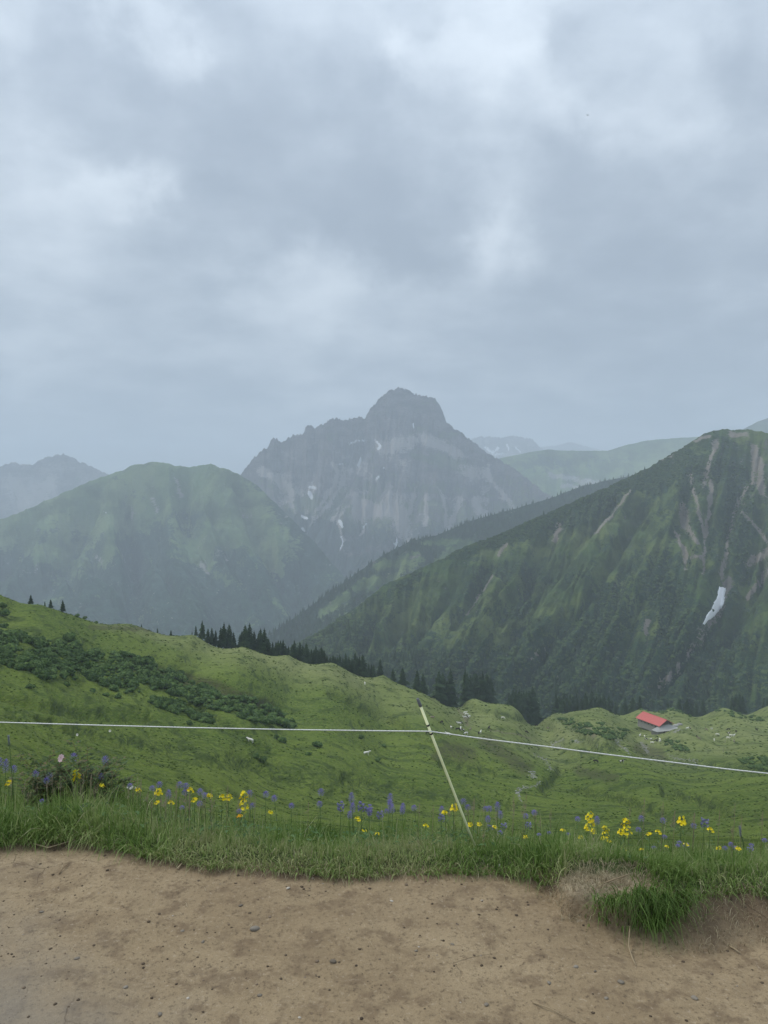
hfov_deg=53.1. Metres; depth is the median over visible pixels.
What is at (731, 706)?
spruce tree
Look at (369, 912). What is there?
straw bits
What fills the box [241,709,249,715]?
alder bush
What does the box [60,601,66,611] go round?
spruce tree
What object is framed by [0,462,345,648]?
green mountain
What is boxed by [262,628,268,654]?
spruce tree
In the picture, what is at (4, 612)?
alder bush
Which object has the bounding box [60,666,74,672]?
alder bush
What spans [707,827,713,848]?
yellow flower
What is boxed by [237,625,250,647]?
spruce tree
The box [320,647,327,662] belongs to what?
spruce tree
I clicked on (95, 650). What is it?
alder bush
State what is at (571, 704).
spruce tree
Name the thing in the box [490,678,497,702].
spruce tree
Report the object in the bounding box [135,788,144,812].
yellow flower
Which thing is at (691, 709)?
spruce tree
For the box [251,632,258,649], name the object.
spruce tree
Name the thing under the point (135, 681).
alder bush
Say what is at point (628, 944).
dry stalk
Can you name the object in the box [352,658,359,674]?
spruce tree
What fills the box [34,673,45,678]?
alder bush
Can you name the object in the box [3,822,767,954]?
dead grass
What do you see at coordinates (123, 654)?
alder bush
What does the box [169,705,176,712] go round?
alder bush
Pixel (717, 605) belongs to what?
snow patch
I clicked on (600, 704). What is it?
spruce tree
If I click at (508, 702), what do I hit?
spruce tree
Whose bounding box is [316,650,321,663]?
spruce tree
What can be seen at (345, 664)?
spruce tree
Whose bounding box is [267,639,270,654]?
spruce tree
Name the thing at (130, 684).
alder bush
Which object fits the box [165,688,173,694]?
alder bush
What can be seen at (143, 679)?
alder bush
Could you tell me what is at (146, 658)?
alder bush
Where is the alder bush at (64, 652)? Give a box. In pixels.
[58,649,69,656]
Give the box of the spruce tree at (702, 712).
[698,700,706,715]
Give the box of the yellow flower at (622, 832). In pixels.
[615,828,625,847]
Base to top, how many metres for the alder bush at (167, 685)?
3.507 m
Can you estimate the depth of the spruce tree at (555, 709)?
663.45 m
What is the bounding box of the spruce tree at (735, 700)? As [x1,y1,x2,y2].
[733,695,737,706]
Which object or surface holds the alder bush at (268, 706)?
on the meadow
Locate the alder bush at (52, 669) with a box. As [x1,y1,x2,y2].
[48,667,57,673]
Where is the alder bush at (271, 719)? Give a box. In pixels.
[266,716,275,723]
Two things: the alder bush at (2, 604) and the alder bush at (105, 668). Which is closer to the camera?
the alder bush at (105, 668)
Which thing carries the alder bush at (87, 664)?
on the meadow
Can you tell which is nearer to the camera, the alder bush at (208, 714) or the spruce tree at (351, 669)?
the alder bush at (208, 714)
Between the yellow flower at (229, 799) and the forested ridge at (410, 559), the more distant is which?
the forested ridge at (410, 559)
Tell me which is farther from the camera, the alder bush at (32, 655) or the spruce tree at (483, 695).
the spruce tree at (483, 695)
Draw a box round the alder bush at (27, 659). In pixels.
[22,656,30,661]
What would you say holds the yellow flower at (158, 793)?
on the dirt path
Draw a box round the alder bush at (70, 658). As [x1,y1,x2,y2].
[64,656,76,661]
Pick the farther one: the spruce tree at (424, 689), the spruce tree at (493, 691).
the spruce tree at (493, 691)
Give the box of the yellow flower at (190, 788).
[185,787,195,816]
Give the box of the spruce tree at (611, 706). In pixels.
[609,701,613,711]
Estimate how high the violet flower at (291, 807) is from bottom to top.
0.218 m
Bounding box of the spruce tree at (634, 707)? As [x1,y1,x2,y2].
[631,700,636,711]
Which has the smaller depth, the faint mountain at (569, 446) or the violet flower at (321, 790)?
the violet flower at (321, 790)
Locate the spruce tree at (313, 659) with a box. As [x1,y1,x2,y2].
[311,651,316,663]
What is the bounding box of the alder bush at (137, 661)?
[130,657,143,664]
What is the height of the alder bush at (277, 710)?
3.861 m
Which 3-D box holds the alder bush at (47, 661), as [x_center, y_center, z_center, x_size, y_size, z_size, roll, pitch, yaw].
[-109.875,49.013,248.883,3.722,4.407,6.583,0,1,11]
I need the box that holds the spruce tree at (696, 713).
[691,705,698,716]
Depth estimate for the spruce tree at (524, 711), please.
635.78 m
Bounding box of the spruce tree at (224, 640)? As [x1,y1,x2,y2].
[218,624,228,648]
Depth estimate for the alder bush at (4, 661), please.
233.81 m
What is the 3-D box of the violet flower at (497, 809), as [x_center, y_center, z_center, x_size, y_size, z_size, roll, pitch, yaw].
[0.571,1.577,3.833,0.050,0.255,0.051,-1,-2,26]
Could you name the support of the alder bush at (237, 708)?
on the meadow
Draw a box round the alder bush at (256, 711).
[250,709,259,713]
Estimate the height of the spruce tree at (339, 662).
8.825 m
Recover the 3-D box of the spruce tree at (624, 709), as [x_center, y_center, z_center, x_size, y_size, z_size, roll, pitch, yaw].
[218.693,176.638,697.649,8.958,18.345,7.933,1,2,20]
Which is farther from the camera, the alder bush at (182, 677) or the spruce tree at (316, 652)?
the spruce tree at (316, 652)
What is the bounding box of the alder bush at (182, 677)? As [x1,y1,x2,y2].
[175,673,186,682]
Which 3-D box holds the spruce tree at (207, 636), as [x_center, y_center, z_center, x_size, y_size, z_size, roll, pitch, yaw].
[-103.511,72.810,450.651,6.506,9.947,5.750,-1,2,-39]
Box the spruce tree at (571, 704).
[568,700,573,711]
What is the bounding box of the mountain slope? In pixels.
[298,429,767,718]
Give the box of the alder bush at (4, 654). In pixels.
[0,650,13,658]
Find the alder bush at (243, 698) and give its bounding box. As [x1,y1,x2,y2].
[238,694,249,701]
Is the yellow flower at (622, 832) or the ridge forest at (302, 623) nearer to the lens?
the yellow flower at (622, 832)
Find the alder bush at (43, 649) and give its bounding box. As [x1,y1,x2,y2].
[38,647,47,652]
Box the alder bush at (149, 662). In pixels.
[147,659,155,664]
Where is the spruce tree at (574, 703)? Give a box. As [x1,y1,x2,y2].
[571,697,576,710]
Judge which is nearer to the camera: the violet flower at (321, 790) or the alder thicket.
the violet flower at (321, 790)
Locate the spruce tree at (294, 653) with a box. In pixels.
[290,641,298,657]
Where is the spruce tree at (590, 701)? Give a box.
[588,692,593,707]
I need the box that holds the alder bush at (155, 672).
[150,670,159,675]
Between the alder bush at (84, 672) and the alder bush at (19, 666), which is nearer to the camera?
the alder bush at (19, 666)
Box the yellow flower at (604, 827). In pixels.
[602,826,608,842]
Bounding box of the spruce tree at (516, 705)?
[512,690,521,710]
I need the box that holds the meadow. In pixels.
[0,595,767,853]
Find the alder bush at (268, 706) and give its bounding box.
[263,703,272,710]
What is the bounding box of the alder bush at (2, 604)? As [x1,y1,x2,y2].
[0,602,7,607]
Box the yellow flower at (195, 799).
[190,797,197,824]
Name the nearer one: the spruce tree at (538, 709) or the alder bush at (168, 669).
the alder bush at (168, 669)
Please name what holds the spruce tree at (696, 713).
on the meadow
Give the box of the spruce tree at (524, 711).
[519,692,531,719]
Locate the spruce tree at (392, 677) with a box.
[390,670,396,680]
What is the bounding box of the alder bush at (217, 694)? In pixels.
[208,691,221,697]
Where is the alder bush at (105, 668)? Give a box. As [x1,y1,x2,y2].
[97,663,110,672]
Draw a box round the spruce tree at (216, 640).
[213,631,218,646]
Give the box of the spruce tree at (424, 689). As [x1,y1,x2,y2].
[419,674,428,694]
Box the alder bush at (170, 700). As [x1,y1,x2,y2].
[166,698,174,704]
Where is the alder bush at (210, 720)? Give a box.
[204,717,215,723]
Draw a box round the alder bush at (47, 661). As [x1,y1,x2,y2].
[41,657,52,666]
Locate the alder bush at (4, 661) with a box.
[0,658,7,664]
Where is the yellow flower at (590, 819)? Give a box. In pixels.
[585,812,594,835]
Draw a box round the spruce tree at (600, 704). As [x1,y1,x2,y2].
[597,695,603,707]
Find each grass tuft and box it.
[582,885,629,931]
[586,871,740,949]
[632,841,717,893]
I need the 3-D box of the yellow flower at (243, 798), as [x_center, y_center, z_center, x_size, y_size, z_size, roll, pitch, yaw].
[-0.709,1.549,3.890,0.054,0.288,0.079,-1,2,-45]
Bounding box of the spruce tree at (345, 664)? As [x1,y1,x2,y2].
[342,653,349,669]
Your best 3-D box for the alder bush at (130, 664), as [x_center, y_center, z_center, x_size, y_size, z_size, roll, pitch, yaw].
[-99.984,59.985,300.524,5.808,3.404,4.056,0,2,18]
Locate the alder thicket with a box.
[0,623,767,771]
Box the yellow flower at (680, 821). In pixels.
[672,816,685,844]
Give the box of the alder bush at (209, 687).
[206,685,216,689]
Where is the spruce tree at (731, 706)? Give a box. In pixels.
[727,697,734,709]
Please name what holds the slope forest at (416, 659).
on the mountain slope
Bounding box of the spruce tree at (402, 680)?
[397,667,410,685]
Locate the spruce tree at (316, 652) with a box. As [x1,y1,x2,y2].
[313,646,318,662]
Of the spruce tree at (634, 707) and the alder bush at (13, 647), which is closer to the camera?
the alder bush at (13, 647)
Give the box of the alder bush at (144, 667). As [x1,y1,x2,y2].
[140,665,150,671]
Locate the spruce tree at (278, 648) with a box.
[275,641,280,655]
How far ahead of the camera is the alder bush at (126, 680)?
274.94 m
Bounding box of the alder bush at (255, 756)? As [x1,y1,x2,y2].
[252,753,259,758]
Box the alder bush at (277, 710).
[273,706,281,712]
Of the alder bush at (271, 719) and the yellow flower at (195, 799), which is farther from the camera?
the alder bush at (271, 719)
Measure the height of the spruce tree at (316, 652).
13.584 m
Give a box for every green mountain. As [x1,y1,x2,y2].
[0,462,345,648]
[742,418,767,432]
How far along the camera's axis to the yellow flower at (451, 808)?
3.79 m
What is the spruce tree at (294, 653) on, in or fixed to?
on the meadow
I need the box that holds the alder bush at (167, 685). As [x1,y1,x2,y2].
[163,681,172,688]
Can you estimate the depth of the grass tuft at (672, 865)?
2.98 m
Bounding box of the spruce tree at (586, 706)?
[583,697,589,709]
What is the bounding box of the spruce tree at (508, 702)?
[506,695,511,705]
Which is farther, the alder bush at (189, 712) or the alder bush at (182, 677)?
the alder bush at (182, 677)
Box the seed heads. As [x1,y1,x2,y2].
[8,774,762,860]
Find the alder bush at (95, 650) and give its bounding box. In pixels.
[88,647,100,654]
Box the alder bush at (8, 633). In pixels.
[2,630,16,636]
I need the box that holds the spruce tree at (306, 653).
[301,643,311,662]
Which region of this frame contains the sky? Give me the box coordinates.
[0,0,767,474]
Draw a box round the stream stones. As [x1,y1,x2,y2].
[515,729,697,801]
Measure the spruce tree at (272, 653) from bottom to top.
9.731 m
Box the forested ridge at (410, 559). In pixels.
[267,477,625,647]
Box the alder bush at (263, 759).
[259,756,266,762]
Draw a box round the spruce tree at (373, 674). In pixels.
[371,665,376,677]
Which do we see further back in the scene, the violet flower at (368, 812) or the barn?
the barn
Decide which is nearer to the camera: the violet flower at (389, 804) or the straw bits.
the straw bits
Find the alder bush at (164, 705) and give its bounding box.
[160,701,168,708]
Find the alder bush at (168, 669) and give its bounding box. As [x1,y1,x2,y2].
[164,667,175,673]
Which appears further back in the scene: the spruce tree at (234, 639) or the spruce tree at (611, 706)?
the spruce tree at (611, 706)
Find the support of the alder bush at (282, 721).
on the meadow
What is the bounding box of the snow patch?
[703,586,725,624]
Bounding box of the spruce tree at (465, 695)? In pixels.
[458,670,472,702]
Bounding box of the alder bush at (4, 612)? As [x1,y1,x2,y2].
[0,609,10,616]
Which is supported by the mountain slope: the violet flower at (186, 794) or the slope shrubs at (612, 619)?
the slope shrubs at (612, 619)
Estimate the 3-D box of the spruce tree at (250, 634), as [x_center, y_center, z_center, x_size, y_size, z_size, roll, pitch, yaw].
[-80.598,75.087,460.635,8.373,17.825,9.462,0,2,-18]
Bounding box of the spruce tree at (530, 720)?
[524,693,536,725]
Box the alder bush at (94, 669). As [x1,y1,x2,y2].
[88,667,98,671]
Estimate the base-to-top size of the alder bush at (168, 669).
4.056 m
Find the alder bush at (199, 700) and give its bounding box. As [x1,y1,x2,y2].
[194,697,205,704]
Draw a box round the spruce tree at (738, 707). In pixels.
[733,698,744,713]
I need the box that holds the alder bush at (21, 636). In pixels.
[13,632,28,640]
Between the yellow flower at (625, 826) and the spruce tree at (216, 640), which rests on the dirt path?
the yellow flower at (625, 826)
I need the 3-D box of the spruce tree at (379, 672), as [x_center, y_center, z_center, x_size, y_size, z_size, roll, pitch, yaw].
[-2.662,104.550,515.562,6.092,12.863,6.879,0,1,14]
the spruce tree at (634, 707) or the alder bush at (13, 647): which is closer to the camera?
the alder bush at (13, 647)
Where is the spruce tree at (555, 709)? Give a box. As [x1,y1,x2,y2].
[551,694,558,714]
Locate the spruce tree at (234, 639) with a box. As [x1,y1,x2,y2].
[232,632,236,647]
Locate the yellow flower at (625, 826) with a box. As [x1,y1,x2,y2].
[621,818,632,845]
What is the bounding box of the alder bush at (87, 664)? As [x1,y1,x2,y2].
[81,661,92,668]
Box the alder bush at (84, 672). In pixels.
[80,669,88,675]
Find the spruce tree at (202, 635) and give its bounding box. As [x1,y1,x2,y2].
[198,621,206,639]
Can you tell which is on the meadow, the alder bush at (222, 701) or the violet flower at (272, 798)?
the alder bush at (222, 701)
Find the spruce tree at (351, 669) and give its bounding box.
[349,659,354,672]
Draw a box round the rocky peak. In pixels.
[240,387,551,578]
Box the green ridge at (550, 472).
[499,437,697,496]
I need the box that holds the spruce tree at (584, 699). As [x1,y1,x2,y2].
[579,693,588,709]
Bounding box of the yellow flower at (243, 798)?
[239,791,248,831]
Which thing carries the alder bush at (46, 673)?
on the meadow
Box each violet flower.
[2,758,7,803]
[9,765,16,809]
[176,781,182,818]
[182,783,188,821]
[202,792,209,823]
[245,790,251,829]
[261,790,268,820]
[271,795,281,830]
[289,803,296,834]
[315,801,323,835]
[317,788,323,829]
[337,801,343,833]
[349,793,355,832]
[350,803,355,838]
[357,801,364,841]
[364,804,372,839]
[367,807,371,838]
[376,810,383,836]
[386,793,392,831]
[438,814,444,839]
[494,802,499,830]
[497,810,502,831]
[700,817,708,850]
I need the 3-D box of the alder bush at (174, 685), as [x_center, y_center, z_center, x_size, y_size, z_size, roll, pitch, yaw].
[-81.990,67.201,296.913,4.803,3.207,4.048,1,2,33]
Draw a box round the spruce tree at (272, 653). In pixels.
[269,642,275,655]
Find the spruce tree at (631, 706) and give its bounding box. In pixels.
[628,697,633,712]
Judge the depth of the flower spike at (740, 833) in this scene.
3.59 m
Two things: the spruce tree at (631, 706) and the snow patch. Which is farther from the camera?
the snow patch
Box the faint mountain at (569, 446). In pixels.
[540,442,602,450]
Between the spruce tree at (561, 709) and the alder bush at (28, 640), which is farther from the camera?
the spruce tree at (561, 709)
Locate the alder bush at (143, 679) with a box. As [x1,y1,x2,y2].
[138,677,147,682]
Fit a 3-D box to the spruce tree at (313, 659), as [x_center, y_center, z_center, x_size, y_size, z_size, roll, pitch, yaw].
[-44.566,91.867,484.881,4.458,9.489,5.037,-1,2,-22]
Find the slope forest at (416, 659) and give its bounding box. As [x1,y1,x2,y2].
[302,467,741,710]
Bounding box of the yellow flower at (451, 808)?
[448,803,457,833]
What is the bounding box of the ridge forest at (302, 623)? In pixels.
[266,472,635,647]
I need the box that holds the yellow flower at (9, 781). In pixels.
[3,780,11,803]
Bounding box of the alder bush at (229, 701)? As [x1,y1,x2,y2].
[225,698,233,704]
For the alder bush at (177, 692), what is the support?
on the meadow
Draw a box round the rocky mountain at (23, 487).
[0,453,107,518]
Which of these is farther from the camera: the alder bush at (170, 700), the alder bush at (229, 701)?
the alder bush at (229, 701)
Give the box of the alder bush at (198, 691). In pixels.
[195,688,203,695]
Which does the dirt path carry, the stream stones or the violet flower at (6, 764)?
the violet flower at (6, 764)
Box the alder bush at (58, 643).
[53,640,64,646]
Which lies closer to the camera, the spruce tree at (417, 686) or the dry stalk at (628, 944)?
the dry stalk at (628, 944)
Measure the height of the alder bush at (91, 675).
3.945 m
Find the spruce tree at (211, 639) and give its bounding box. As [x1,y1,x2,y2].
[209,629,214,644]
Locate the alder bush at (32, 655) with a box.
[29,653,37,658]
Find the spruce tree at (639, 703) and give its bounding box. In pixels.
[636,696,643,709]
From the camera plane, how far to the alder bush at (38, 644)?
267.71 m
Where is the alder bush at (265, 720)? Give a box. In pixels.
[260,715,268,724]
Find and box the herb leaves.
[4,800,764,868]
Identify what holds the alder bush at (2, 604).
on the meadow
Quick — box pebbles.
[0,848,763,1023]
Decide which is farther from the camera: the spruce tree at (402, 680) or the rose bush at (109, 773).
the spruce tree at (402, 680)
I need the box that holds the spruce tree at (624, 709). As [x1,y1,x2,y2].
[619,698,628,714]
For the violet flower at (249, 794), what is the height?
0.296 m
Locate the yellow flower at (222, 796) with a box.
[219,794,226,824]
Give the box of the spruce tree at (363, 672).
[358,655,370,676]
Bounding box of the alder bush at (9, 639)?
[1,636,16,643]
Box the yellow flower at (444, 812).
[441,810,450,836]
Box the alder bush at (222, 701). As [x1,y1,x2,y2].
[215,699,224,705]
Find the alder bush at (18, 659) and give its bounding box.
[13,657,24,663]
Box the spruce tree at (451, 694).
[444,668,461,706]
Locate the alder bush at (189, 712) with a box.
[187,709,195,716]
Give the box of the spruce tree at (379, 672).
[376,660,384,675]
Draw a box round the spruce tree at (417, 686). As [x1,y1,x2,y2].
[411,670,422,691]
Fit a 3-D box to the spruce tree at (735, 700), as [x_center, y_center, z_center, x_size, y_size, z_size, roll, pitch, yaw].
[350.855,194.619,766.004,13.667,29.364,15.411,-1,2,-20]
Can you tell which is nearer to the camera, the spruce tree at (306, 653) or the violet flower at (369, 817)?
the violet flower at (369, 817)
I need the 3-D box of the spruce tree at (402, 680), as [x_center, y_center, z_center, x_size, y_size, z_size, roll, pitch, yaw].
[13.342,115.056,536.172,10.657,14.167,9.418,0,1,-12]
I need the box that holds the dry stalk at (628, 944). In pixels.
[628,926,635,964]
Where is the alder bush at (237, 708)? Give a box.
[234,705,242,711]
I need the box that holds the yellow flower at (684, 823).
[678,821,686,848]
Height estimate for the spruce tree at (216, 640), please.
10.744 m
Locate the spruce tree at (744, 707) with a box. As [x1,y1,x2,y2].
[741,696,747,714]
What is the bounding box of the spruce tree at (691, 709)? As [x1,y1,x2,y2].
[689,703,693,716]
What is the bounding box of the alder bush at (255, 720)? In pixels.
[251,715,259,722]
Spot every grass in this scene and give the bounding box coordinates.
[0,762,767,908]
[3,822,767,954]
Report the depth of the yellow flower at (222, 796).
4.04 m
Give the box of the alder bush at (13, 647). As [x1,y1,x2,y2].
[3,643,18,651]
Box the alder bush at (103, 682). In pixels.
[98,678,107,685]
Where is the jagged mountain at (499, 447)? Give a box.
[472,435,544,458]
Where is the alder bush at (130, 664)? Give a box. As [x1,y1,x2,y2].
[125,661,134,667]
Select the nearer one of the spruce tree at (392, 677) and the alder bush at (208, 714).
the alder bush at (208, 714)
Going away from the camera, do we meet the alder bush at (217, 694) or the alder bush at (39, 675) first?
the alder bush at (39, 675)
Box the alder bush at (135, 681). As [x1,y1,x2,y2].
[128,678,139,685]
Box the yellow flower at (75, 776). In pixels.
[72,770,81,788]
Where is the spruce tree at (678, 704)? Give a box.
[675,698,682,711]
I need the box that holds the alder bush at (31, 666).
[25,660,41,669]
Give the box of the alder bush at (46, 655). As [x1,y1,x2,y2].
[42,652,51,657]
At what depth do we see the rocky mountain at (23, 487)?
7511.04 m
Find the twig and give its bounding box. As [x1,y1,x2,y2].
[33,836,81,847]
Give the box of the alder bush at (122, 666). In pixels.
[116,662,128,669]
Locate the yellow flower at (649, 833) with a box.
[646,832,651,853]
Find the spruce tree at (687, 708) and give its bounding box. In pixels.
[683,699,692,714]
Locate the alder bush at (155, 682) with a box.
[150,679,160,685]
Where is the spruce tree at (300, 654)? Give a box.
[297,643,304,660]
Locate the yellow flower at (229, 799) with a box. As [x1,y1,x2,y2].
[221,794,233,828]
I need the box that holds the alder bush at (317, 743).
[312,741,322,746]
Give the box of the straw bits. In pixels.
[0,841,767,1023]
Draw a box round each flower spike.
[7,735,13,805]
[739,826,743,847]
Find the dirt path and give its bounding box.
[0,823,767,1023]
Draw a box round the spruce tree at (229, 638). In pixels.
[223,625,236,648]
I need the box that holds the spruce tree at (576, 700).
[575,695,579,710]
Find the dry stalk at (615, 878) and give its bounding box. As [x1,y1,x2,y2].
[601,874,630,883]
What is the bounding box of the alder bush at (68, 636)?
[61,632,76,641]
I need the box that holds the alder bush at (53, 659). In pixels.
[48,656,57,663]
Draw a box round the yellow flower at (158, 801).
[153,800,161,821]
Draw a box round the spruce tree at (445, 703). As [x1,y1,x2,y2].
[440,674,456,705]
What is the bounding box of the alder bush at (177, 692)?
[170,688,181,695]
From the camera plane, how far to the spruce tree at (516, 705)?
627.91 m
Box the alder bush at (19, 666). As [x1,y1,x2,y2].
[13,663,26,669]
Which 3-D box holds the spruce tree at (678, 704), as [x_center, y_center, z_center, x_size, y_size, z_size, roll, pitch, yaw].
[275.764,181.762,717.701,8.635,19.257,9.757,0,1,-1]
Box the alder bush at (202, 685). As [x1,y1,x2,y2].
[196,682,208,688]
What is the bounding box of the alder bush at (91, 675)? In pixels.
[86,671,98,680]
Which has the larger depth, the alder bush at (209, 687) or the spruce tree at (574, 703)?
the spruce tree at (574, 703)
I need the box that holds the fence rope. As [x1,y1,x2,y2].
[0,722,767,773]
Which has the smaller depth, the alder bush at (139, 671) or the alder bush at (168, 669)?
the alder bush at (139, 671)
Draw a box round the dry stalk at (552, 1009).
[532,1002,573,1021]
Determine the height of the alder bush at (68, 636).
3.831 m
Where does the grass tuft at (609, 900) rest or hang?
on the dirt path
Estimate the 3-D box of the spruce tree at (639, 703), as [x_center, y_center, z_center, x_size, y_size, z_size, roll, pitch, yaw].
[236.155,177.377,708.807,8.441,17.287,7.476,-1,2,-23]
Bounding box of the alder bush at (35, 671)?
[32,668,42,673]
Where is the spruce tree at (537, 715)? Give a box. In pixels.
[527,686,541,724]
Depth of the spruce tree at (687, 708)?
712.33 m
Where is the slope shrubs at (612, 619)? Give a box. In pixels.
[289,431,767,717]
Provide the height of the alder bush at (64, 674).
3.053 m
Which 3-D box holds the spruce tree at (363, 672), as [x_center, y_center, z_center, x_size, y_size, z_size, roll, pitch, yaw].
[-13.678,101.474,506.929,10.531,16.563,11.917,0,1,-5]
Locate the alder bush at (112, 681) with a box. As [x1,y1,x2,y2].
[109,677,121,685]
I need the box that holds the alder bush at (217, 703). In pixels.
[213,700,221,706]
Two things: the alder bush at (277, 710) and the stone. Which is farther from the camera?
the alder bush at (277, 710)
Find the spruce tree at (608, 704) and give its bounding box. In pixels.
[606,697,610,711]
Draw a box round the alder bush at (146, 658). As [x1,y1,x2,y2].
[142,655,153,662]
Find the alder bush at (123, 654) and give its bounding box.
[118,650,127,657]
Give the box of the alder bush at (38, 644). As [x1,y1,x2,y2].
[33,641,45,648]
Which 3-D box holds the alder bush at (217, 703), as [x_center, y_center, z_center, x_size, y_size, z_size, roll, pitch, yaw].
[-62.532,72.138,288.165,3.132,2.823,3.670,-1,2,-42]
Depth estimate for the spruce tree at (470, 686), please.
612.97 m
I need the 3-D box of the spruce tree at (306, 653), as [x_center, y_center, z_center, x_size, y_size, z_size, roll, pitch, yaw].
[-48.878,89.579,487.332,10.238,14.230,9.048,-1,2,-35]
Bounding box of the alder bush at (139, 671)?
[135,668,146,674]
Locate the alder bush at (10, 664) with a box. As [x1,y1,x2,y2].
[6,661,13,667]
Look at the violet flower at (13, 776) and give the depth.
4.16 m
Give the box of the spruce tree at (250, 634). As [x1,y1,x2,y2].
[248,623,255,649]
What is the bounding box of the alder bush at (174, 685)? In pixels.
[171,681,178,687]
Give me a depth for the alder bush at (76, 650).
283.14 m
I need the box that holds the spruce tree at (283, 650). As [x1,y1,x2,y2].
[279,640,287,654]
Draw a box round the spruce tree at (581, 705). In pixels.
[578,698,582,710]
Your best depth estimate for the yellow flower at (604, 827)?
3.65 m
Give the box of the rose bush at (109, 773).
[9,730,137,808]
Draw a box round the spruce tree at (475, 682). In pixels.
[472,673,479,697]
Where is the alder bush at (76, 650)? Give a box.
[71,648,80,652]
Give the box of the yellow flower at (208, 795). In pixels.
[206,793,217,820]
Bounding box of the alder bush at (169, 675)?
[165,672,174,681]
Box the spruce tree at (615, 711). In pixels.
[612,702,618,714]
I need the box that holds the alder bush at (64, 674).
[59,670,69,678]
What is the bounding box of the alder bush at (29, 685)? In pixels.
[24,683,35,688]
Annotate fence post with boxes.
[416,698,475,847]
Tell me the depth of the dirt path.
2.71 m
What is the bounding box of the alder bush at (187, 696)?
[184,692,193,699]
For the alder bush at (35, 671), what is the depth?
234.58 m
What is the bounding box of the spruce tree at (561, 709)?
[557,698,564,713]
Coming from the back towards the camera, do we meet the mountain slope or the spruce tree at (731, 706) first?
the mountain slope
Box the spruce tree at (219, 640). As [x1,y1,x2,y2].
[217,628,226,647]
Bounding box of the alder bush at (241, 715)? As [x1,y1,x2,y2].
[237,712,247,718]
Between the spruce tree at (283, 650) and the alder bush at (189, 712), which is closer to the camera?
the alder bush at (189, 712)
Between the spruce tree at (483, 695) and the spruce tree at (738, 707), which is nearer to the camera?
the spruce tree at (483, 695)
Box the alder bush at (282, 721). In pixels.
[276,716,288,725]
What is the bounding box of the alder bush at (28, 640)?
[21,637,34,643]
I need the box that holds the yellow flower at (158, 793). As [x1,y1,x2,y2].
[151,788,162,804]
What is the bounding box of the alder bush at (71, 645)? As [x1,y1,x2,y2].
[67,642,78,648]
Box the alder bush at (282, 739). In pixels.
[277,736,286,742]
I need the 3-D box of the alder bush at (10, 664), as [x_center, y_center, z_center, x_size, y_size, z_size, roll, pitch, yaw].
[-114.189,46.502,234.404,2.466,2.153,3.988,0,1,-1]
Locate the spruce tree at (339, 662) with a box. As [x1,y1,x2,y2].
[337,654,341,665]
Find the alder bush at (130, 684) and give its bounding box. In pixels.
[126,682,136,688]
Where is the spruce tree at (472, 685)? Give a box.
[469,675,476,698]
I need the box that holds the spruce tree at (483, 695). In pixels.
[475,672,490,702]
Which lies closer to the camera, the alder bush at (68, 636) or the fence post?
the fence post
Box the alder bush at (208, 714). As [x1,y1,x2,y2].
[204,712,212,717]
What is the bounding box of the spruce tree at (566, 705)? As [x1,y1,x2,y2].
[564,698,569,713]
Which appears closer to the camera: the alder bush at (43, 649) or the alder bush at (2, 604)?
the alder bush at (43, 649)
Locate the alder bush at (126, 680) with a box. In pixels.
[123,678,131,683]
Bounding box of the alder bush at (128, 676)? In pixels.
[123,674,133,678]
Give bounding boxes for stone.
[250,925,259,931]
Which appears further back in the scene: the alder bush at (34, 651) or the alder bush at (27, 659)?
the alder bush at (34, 651)
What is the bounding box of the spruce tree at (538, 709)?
[533,688,543,724]
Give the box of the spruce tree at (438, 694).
[430,671,447,701]
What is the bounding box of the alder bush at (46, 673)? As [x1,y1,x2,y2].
[42,667,49,677]
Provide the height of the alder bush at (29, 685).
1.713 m
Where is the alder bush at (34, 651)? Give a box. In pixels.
[23,648,38,654]
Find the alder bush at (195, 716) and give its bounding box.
[189,713,200,720]
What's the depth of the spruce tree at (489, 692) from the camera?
627.20 m
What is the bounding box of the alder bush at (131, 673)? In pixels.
[126,670,135,675]
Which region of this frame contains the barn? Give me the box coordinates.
[636,711,677,734]
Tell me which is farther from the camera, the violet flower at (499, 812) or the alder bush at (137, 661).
the alder bush at (137, 661)
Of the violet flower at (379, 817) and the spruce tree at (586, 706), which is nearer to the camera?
the violet flower at (379, 817)
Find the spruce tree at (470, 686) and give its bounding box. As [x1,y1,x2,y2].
[462,674,474,703]
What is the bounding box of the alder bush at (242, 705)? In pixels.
[234,702,244,707]
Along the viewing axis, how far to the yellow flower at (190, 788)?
4.04 m
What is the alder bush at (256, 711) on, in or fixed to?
on the meadow
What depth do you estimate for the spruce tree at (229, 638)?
453.52 m
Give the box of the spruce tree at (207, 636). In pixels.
[204,629,209,642]
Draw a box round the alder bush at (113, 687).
[108,684,118,690]
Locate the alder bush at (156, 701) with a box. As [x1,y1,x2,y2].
[152,699,161,704]
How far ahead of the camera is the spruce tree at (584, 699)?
678.04 m
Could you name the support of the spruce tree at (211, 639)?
on the meadow
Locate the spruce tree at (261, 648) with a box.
[255,628,266,652]
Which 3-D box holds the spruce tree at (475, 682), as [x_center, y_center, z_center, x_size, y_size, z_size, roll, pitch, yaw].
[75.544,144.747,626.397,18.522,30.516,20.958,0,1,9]
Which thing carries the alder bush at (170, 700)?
on the meadow
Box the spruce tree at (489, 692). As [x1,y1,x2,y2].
[486,676,496,703]
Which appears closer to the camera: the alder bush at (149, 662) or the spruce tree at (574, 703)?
the alder bush at (149, 662)

